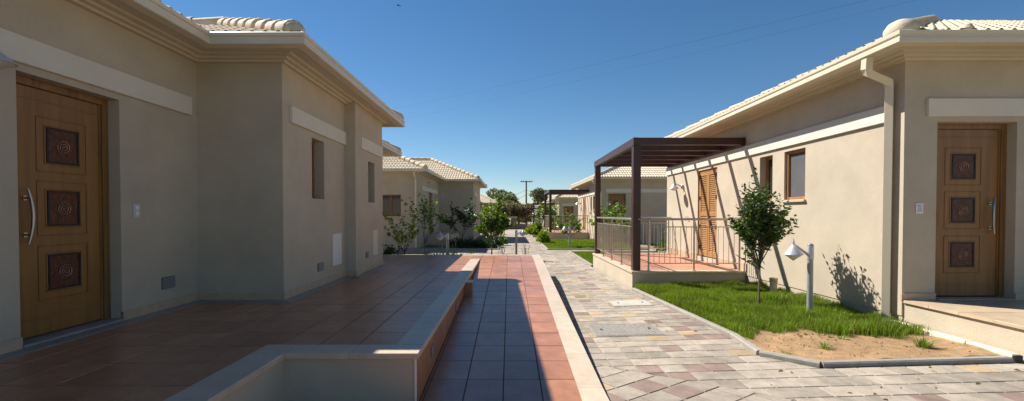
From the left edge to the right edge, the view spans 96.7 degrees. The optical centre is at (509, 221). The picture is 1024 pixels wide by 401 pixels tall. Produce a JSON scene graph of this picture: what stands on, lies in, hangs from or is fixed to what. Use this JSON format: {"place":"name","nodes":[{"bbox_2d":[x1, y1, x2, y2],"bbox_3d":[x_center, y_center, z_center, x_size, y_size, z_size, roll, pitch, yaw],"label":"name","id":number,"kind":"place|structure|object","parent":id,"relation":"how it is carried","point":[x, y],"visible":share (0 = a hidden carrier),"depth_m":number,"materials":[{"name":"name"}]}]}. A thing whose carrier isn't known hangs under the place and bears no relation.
{"place":"outdoors","nodes":[
{"label":"outdoors","id":0,"kind":"place"},
{"bbox_2d":[504,229,524,233],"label":"path","id":1,"kind":"structure","parent":0,"point":[509,231],"depth_m":48.26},
{"bbox_2d":[420,236,666,252],"bbox_3d":[0.500,1.162,28.915,17.000,0.260,34.220,0,1,0],"label":"planting bed","id":2,"kind":"object","parent":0,"point":[440,246],"visible":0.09,"depth_m":21.64,"materials":[{"name":"soil"}]},
{"bbox_2d":[383,241,402,254],"bbox_3d":[-3.418,0.951,13.034,0.765,0.821,0.723,-1,1,-31],"label":"shrub","id":3,"kind":"object","parent":2,"relation":"on","point":[387,251],"visible":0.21,"depth_m":12.99,"materials":[{"name":"green plant"}]},
{"bbox_2d":[382,197,425,254],"bbox_3d":[-3.094,0.314,13.493,1.206,2.058,1.217,0,1,14],"label":"sapling","id":4,"kind":"object","parent":2,"relation":"on","point":[409,233],"visible":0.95,"depth_m":13.19,"materials":[{"name":"green plant"}]},
{"bbox_2d":[409,192,447,254],"bbox_3d":[-2.485,0.218,13.547,0.986,2.244,1.113,-1,1,-37],"label":"sapling","id":5,"kind":"object","parent":2,"relation":"on","point":[429,217],"visible":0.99,"depth_m":13.41,"materials":[{"name":"green plant"}]},
{"bbox_2d":[430,248,442,254],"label":"lavender","id":6,"kind":"object","parent":2,"relation":"on","point":[436,251],"visible":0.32,"depth_m":12.64,"materials":[{"name":"green plant"}]},
{"bbox_2d":[436,232,448,253],"bbox_3d":[-1.991,0.807,13.565,0.386,1.120,0.236,0,1,-20],"label":"garden lamp","id":7,"kind":"object","parent":2,"relation":"on","point":[440,236],"visible":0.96,"depth_m":13.57,"materials":[{"name":"grey metal"}]},
{"bbox_2d":[437,242,455,254],"bbox_3d":[-1.760,0.919,12.699,0.561,0.826,0.500,0,1,-7],"label":"lavender","id":8,"kind":"object","parent":2,"relation":"on","point":[448,251],"visible":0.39,"depth_m":12.66,"materials":[{"name":"green plant"}]},
{"bbox_2d":[434,198,480,238],"bbox_3d":[-2.462,0.004,21.765,2.284,2.378,1.334,0,1,-18],"label":"sapling","id":9,"kind":"object","parent":2,"relation":"on","point":[468,219],"visible":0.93,"depth_m":21.79,"materials":[{"name":"green plant"}]},
{"bbox_2d":[449,237,466,247],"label":"shrub","id":10,"kind":"object","parent":2,"relation":"on","point":[454,241],"visible":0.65,"depth_m":20.86,"materials":[{"name":"green plant"}]},
{"bbox_2d":[458,235,485,247],"bbox_3d":[-1.714,0.896,20.838,1.303,0.644,0.876,0,1,0],"label":"shrub","id":11,"kind":"object","parent":2,"relation":"on","point":[469,243],"visible":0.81,"depth_m":20.64,"materials":[{"name":"green plant"}]},
{"bbox_2d":[471,235,497,247],"bbox_3d":[-1.076,0.874,20.660,1.188,0.692,0.857,0,1,-21],"label":"shrub","id":12,"kind":"object","parent":2,"relation":"on","point":[483,242],"visible":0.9,"depth_m":20.55,"materials":[{"name":"green plant"}]},
{"bbox_2d":[473,192,514,254],"bbox_3d":[-0.580,0.118,15.695,1.400,2.358,1.203,-1,1,-37],"label":"sapling","id":13,"kind":"object","parent":2,"relation":"on","point":[499,222],"visible":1,"depth_m":15.65,"materials":[{"name":"green plant"}]},
{"bbox_2d":[485,235,502,245],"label":"shrub","id":14,"kind":"object","parent":2,"relation":"on","point":[499,242],"visible":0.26,"depth_m":21.57,"materials":[{"name":"green plant"}]},
{"bbox_2d":[496,234,508,244],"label":"shrub","id":15,"kind":"object","parent":2,"relation":"on","point":[505,241],"visible":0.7,"depth_m":22.42,"materials":[{"name":"green plant"}]},
{"bbox_2d":[515,230,525,254],"bbox_3d":[0.385,0.769,15.516,0.386,1.120,0.236,0,1,0],"label":"garden lamp","id":16,"kind":"object","parent":2,"relation":"on","point":[522,233],"visible":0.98,"depth_m":15.48,"materials":[{"name":"grey metal"}]},
{"bbox_2d":[654,229,666,252],"bbox_3d":[6.200,0.763,17.533,1.228,1.024,0.974,0,1,0],"label":"shrub","id":17,"kind":"object","parent":2,"relation":"on","point":[657,250],"visible":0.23,"depth_m":17.52,"materials":[{"name":"green plant"}]},
{"bbox_2d":[160,0,1023,203],"label":"sky","id":18,"kind":"structure","parent":0,"point":[413,53],"materials":[{"name":"blue"}]},
{"bbox_2d":[542,238,645,248],"bbox_3d":[3.853,1.065,23.470,4.389,0.135,7.562,0,1,0],"label":"grass strip","id":19,"kind":"object","parent":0,"point":[562,243],"depth_m":22.52,"materials":[{"name":"green plant"}]},
{"bbox_2d":[572,251,628,263],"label":"grass by veranda","id":20,"kind":"structure","parent":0,"point":[588,257],"depth_m":17.10,"materials":[{"name":"green plant"}]},
{"bbox_2d":[400,0,865,107],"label":"cable","id":21,"kind":"object","parent":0,"point":[671,46],"visible":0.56,"depth_m":35.75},
{"bbox_2d":[415,0,913,116],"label":"cable","id":22,"kind":"object","parent":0,"point":[712,48],"visible":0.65,"depth_m":34.74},
{"bbox_2d":[383,216,971,358],"bbox_3d":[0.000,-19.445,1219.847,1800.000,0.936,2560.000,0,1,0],"label":"ground","id":23,"kind":"structure","parent":0,"point":[653,245],"depth_m":22.41,"materials":[{"name":"brown soil"}]},
{"bbox_2d":[0,0,404,354],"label":"house","id":24,"kind":"structure","parent":23,"relation":"on","point":[157,155],"depth_m":5.01,"materials":[{"name":"beige paint"}]},
{"bbox_2d":[16,74,110,338],"bbox_3d":[-3.931,-0.115,3.989,0.137,2.130,0.927,0,1,0],"label":"door","id":25,"kind":"structure","parent":24,"relation":"in","point":[63,163],"depth_m":4.00,"materials":[{"name":"brown wood"}]},
{"bbox_2d":[312,142,314,198],"bbox_3d":[-2.935,-0.760,6.578,0.060,0.846,0.418,0,1,0],"label":"window","id":26,"kind":"structure","parent":24,"relation":"in","point":[313,187],"depth_m":6.76,"materials":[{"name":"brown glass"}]},
{"bbox_2d":[164,259,479,400],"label":"retaining wall","id":27,"kind":"structure","parent":23,"relation":"on","point":[401,370],"depth_m":3.43,"materials":[{"name":"beige paint"}]},
{"bbox_2d":[155,256,581,400],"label":"terrace base","id":28,"kind":"object","parent":23,"relation":"on","point":[475,342],"visible":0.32,"depth_m":4.62,"materials":[{"name":"brown tile"}]},
{"bbox_2d":[0,255,473,400],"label":"terrace floor","id":29,"kind":"structure","parent":28,"relation":"on","point":[168,354],"depth_m":3.91,"materials":[{"name":"tile"}]},
{"bbox_2d":[0,264,391,360],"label":"floor border","id":30,"kind":"object","parent":29,"relation":"on","point":[15,353],"visible":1,"depth_m":4.65,"materials":[{"name":"red tile"}]},
{"bbox_2d":[420,255,581,400],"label":"ramp floor","id":31,"kind":"structure","parent":28,"relation":"on","point":[518,367],"depth_m":4.72,"materials":[{"name":"tile"}]},
{"bbox_2d":[399,255,608,400],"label":"ramp edging","id":32,"kind":"object","parent":28,"relation":"on","point":[589,385],"visible":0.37,"depth_m":4.72,"materials":[{"name":"beige stone"}]},
{"bbox_2d":[383,155,486,247],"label":"house","id":33,"kind":"structure","parent":23,"relation":"on","point":[405,178],"depth_m":22.52,"materials":[{"name":"beige paint"}]},
{"bbox_2d":[383,195,401,216],"bbox_3d":[-5.350,-0.721,20.536,0.990,1.005,0.210,0,1,0],"label":"window","id":34,"kind":"structure","parent":33,"relation":"in","point":[392,203],"depth_m":20.61,"materials":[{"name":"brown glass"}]},
{"bbox_2d":[480,194,496,224],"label":"house","id":35,"kind":"structure","parent":23,"relation":"on","point":[485,201],"depth_m":62.28,"materials":[{"name":"beige paint"}]},
{"bbox_2d":[486,188,519,203],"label":"tree","id":36,"kind":"object","parent":23,"relation":"on","point":[499,194],"visible":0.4,"depth_m":83.62,"materials":[{"name":"green plant"}]},
{"bbox_2d":[496,200,509,215],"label":"tree","id":37,"kind":"object","parent":23,"relation":"on","point":[504,209],"visible":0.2,"depth_m":69.85,"materials":[{"name":"green plant"}]},
{"bbox_2d":[510,217,516,228],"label":"stone pillar","id":38,"kind":"structure","parent":23,"relation":"on","point":[513,219],"depth_m":62.01,"materials":[{"name":"beige stone"}]},
{"bbox_2d":[504,199,534,223],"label":"tree","id":39,"kind":"object","parent":23,"relation":"on","point":[517,210],"visible":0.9,"depth_m":72.02,"materials":[{"name":"green plant"}]},
{"bbox_2d":[517,224,526,229],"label":"wall","id":40,"kind":"structure","parent":23,"relation":"on","point":[522,226],"depth_m":62.22,"materials":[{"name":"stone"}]},
{"bbox_2d":[521,180,532,203],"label":"utility pole","id":41,"kind":"object","parent":23,"relation":"on","point":[526,190],"visible":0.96,"depth_m":79.79,"materials":[{"name":"grey wood"}]},
{"bbox_2d":[520,211,537,224],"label":"tree","id":42,"kind":"object","parent":23,"relation":"on","point":[523,220],"visible":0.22,"depth_m":96.54,"materials":[{"name":"green plant"}]},
{"bbox_2d":[529,187,548,222],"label":"pine tree","id":43,"kind":"object","parent":23,"relation":"on","point":[537,194],"visible":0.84,"depth_m":90.99,"materials":[{"name":"green plant"}]},
{"bbox_2d":[547,189,577,229],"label":"house","id":44,"kind":"structure","parent":23,"relation":"on","point":[568,202],"depth_m":44.89,"materials":[{"name":"beige paint"}]},
{"bbox_2d":[564,206,572,227],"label":"door","id":45,"kind":"structure","parent":44,"relation":"in","point":[568,208],"depth_m":45.02,"materials":[{"name":"brown wood"}]},
{"bbox_2d":[544,230,588,239],"bbox_3d":[3.724,0.913,30.706,2.548,0.602,4.330,0,1,0],"label":"veranda","id":46,"kind":"object","parent":23,"relation":"on","point":[556,234],"visible":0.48,"depth_m":28.56,"materials":[{"name":"beige paint"}]},
{"bbox_2d":[544,189,588,231],"bbox_3d":[3.737,-0.733,30.692,2.495,2.686,4.260,0,1,0],"label":"pergola","id":47,"kind":"object","parent":46,"relation":"on","point":[550,192],"visible":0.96,"depth_m":28.61,"materials":[{"name":"brown wood"}]},
{"bbox_2d":[545,215,588,231],"bbox_3d":[3.744,0.080,30.681,2.472,1.066,4.192,0,1,0],"label":"railing","id":48,"kind":"object","parent":46,"relation":"on","point":[546,222],"visible":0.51,"depth_m":28.63,"materials":[{"name":"metal"}]},
{"bbox_2d":[570,167,666,242],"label":"house","id":49,"kind":"structure","parent":23,"relation":"on","point":[615,184],"depth_m":24.90,"materials":[{"name":"beige paint"}]},
{"bbox_2d":[583,198,585,229],"bbox_3d":[5.055,-0.542,30.365,0.090,2.120,1.056,0,1,0],"label":"shuttered door","id":50,"kind":"structure","parent":49,"relation":"in","point":[584,208],"depth_m":30.41,"materials":[{"name":"brown wood"}]},
{"bbox_2d":[608,194,624,232],"bbox_3d":[5.878,-0.480,25.050,0.957,2.130,0.090,0,1,0],"label":"door","id":51,"kind":"structure","parent":49,"relation":"in","point":[613,198],"depth_m":25.01,"materials":[{"name":"brown wood"}]},
{"bbox_2d":[592,253,745,290],"bbox_3d":[3.599,1.228,11.308,2.298,0.554,4.330,0,1,0],"label":"veranda","id":52,"kind":"object","parent":23,"relation":"on","point":[625,275],"visible":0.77,"depth_m":9.63,"materials":[{"name":"beige paint"}]},
{"bbox_2d":[594,137,744,270],"bbox_3d":[3.612,-0.394,11.295,2.245,2.686,4.260,0,1,0],"label":"pergola","id":53,"kind":"object","parent":52,"relation":"on","point":[636,154],"visible":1,"depth_m":9.98,"materials":[{"name":"brown wood"}]},
{"bbox_2d":[596,217,743,270],"bbox_3d":[3.619,0.418,11.284,2.222,1.066,4.192,0,1,0],"label":"railing","id":54,"kind":"object","parent":52,"relation":"on","point":[602,234],"visible":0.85,"depth_m":9.69,"materials":[{"name":"metal"}]},
{"bbox_2d":[383,232,1015,368],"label":"kerb","id":55,"kind":"structure","parent":23,"relation":"on","point":[823,364],"depth_m":4.26,"materials":[{"name":"grey concrete"}]},
{"bbox_2d":[663,15,1023,320],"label":"house","id":56,"kind":"structure","parent":23,"relation":"on","point":[889,164],"depth_m":5.65,"materials":[{"name":"beige paint"}]},
{"bbox_2d":[699,168,716,257],"bbox_3d":[4.805,-0.203,10.968,0.090,2.120,1.056,0,1,0],"label":"shuttered door","id":57,"kind":"structure","parent":56,"relation":"in","point":[707,200],"depth_m":10.93,"materials":[{"name":"brown wood"}]},
{"bbox_2d":[766,156,772,202],"bbox_3d":[4.815,-0.780,8.438,0.210,0.871,0.476,0,1,0],"label":"window","id":58,"kind":"structure","parent":56,"relation":"in","point":[769,160],"depth_m":8.58,"materials":[{"name":"brown wood"}]},
{"bbox_2d":[781,148,805,202],"bbox_3d":[4.780,-0.765,7.598,0.140,0.871,0.616,0,1,0],"label":"window","id":59,"kind":"structure","parent":56,"relation":"in","point":[795,187],"depth_m":7.66,"materials":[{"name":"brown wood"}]},
{"bbox_2d":[935,124,1006,296],"bbox_3d":[5.628,-0.141,5.630,0.957,2.130,0.137,0,1,0],"label":"door","id":60,"kind":"structure","parent":56,"relation":"in","point":[971,158],"depth_m":5.63,"materials":[{"name":"brown wood"}]},
{"bbox_2d":[902,297,1023,362],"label":"porch","id":61,"kind":"object","parent":23,"relation":"on","point":[997,322],"visible":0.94,"depth_m":4.89,"materials":[{"name":"beige paint"}]},
{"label":"veranda","id":62,"kind":"object","parent":23,"relation":"on","visible":0},
{"bbox_2d":[531,203,554,224],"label":"pergola","id":63,"kind":"object","parent":62,"relation":"on","point":[533,204],"visible":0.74,"depth_m":48.82,"materials":[{"name":"brown wood"}]},
{"bbox_2d":[383,234,1023,400],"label":"paved path","id":64,"kind":"structure","parent":0,"point":[995,380],"depth_m":4.19,"materials":[{"name":"grey stone"}]},
{"bbox_2d":[587,323,666,336],"bbox_3d":[1.485,1.391,5.855,0.870,0.065,0.620,0,1,0],"label":"manhole cover","id":65,"kind":"object","parent":64,"relation":"on","point":[615,330],"visible":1,"depth_m":5.81,"materials":[{"name":"grey metal"}]},
{"bbox_2d":[607,300,654,306],"bbox_3d":[2.035,1.375,7.685,0.670,0.058,0.520,0,1,0],"label":"manhole cover","id":66,"kind":"object","parent":64,"relation":"on","point":[624,303],"visible":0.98,"depth_m":7.64,"materials":[{"name":"grey concrete"}]},
{"bbox_2d":[693,313,1002,360],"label":"soil","id":67,"kind":"structure","parent":0,"point":[895,347],"depth_m":4.70,"materials":[{"name":"brown soil"}]},
{"bbox_2d":[726,167,798,303],"bbox_3d":[3.845,0.219,6.891,0.959,2.168,0.963,-1,1,-39],"label":"citrus tree","id":68,"kind":"object","parent":67,"relation":"on","point":[763,226],"visible":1,"depth_m":6.79,"materials":[{"name":"green plant"}]},
{"bbox_2d":[769,277,777,291],"bbox_3d":[4.560,1.162,7.872,0.136,0.402,0.134,0,1,0],"label":"vent pipe","id":69,"kind":"object","parent":67,"relation":"on","point":[773,281],"visible":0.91,"depth_m":7.82,"materials":[{"name":"beige"}]},
{"bbox_2d":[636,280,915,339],"bbox_3d":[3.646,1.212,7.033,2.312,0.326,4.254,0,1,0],"label":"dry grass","id":70,"kind":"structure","parent":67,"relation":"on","point":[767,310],"depth_m":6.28,"materials":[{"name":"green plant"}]},
{"bbox_2d":[634,278,931,339],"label":"lawn grass","id":71,"kind":"structure","parent":67,"relation":"on","point":[748,322],"depth_m":6.22,"materials":[{"name":"green plant"}]},
{"bbox_2d":[783,238,813,311],"bbox_3d":[3.850,0.779,6.064,0.386,1.120,0.236,0,1,0],"label":"garden lamp","id":72,"kind":"object","parent":67,"relation":"on","point":[793,252],"visible":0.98,"depth_m":6.03,"materials":[{"name":"grey metal"}]},
{"bbox_2d":[812,341,834,349],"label":"grass tuft","id":73,"kind":"object","parent":67,"relation":"on","point":[825,346],"visible":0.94,"depth_m":4.74,"materials":[{"name":"green plant"}]},
{"bbox_2d":[643,297,1020,398],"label":"fallen leaves","id":74,"kind":"object","parent":67,"relation":"on","point":[821,334],"visible":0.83,"depth_m":5.03,"materials":[{"name":"brown plant"}]},
{"bbox_2d":[915,328,925,334],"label":"grass tuft","id":75,"kind":"object","parent":67,"relation":"on","point":[919,332],"visible":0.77,"depth_m":5.05,"materials":[{"name":"green plant"}]},
{"bbox_2d":[902,336,940,348],"bbox_3d":[4.207,1.224,4.640,0.338,0.119,0.335,0,1,-9],"label":"grass tuft","id":76,"kind":"object","parent":67,"relation":"on","point":[922,343],"visible":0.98,"depth_m":4.63,"materials":[{"name":"green plant"}]},
{"bbox_2d":[890,320,1022,361],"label":"kerb","id":77,"kind":"object","parent":67,"relation":"on","point":[1016,357],"visible":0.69,"depth_m":4.57,"materials":[{"name":"beige concrete"}]},
{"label":"lawn","id":78,"kind":"structure","parent":0,"visible":0},
{"bbox_2d":[524,223,537,234],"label":"shrub","id":79,"kind":"object","parent":78,"relation":"on","point":[531,230],"visible":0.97,"depth_m":34.78,"materials":[{"name":"green plant"}]},
{"bbox_2d":[529,219,543,231],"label":"shrub","id":80,"kind":"object","parent":78,"relation":"on","point":[539,225],"visible":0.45,"depth_m":39.76,"materials":[{"name":"green plant"}]},
{"bbox_2d":[535,226,550,242],"bbox_3d":[1.758,0.679,24.007,0.784,0.964,0.838,0,1,-19],"label":"shrub","id":81,"kind":"object","parent":78,"relation":"on","point":[543,236],"visible":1,"depth_m":23.83,"materials":[{"name":"green plant"}]},
{"bbox_2d":[531,201,563,221],"bbox_3d":[3.155,-0.314,36.839,2.323,2.728,2.013,-1,1,-30],"label":"sapling","id":82,"kind":"object","parent":78,"relation":"on","point":[541,210],"visible":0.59,"depth_m":36.87,"materials":[{"name":"green plant"}]},
{"bbox_2d":[542,217,560,229],"bbox_3d":[3.110,0.168,34.030,1.749,1.764,1.818,0,1,0],"label":"shrub","id":83,"kind":"object","parent":78,"relation":"on","point":[556,228],"visible":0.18,"depth_m":33.64,"materials":[{"name":"green plant"}]},
{"bbox_2d":[562,225,570,246],"bbox_3d":[2.570,0.680,20.615,0.386,1.120,0.236,0,1,0],"label":"garden lamp","id":84,"kind":"object","parent":78,"relation":"on","point":[565,228],"visible":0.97,"depth_m":20.58,"materials":[{"name":"grey metal"}]},
{"bbox_2d":[554,208,584,236],"bbox_3d":[2.787,0.273,21.305,1.515,1.852,1.302,0,1,0],"label":"sapling","id":85,"kind":"object","parent":78,"relation":"on","point":[573,223],"visible":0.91,"depth_m":21.23,"materials":[{"name":"green plant"}]},
{"bbox_2d":[587,201,630,235],"bbox_3d":[3.735,0.248,16.865,1.810,2.056,1.432,0,1,0],"label":"sapling","id":86,"kind":"object","parent":78,"relation":"on","point":[614,214],"visible":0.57,"depth_m":16.86,"materials":[{"name":"green plant"}]},
{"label":"veranda","id":87,"kind":"object","parent":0,"visible":0},
{"bbox_2d":[525,208,539,223],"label":"pergola","id":88,"kind":"object","parent":87,"relation":"on","point":[526,214],"visible":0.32,"depth_m":69.19,"materials":[{"name":"brown wood"}]}
]}

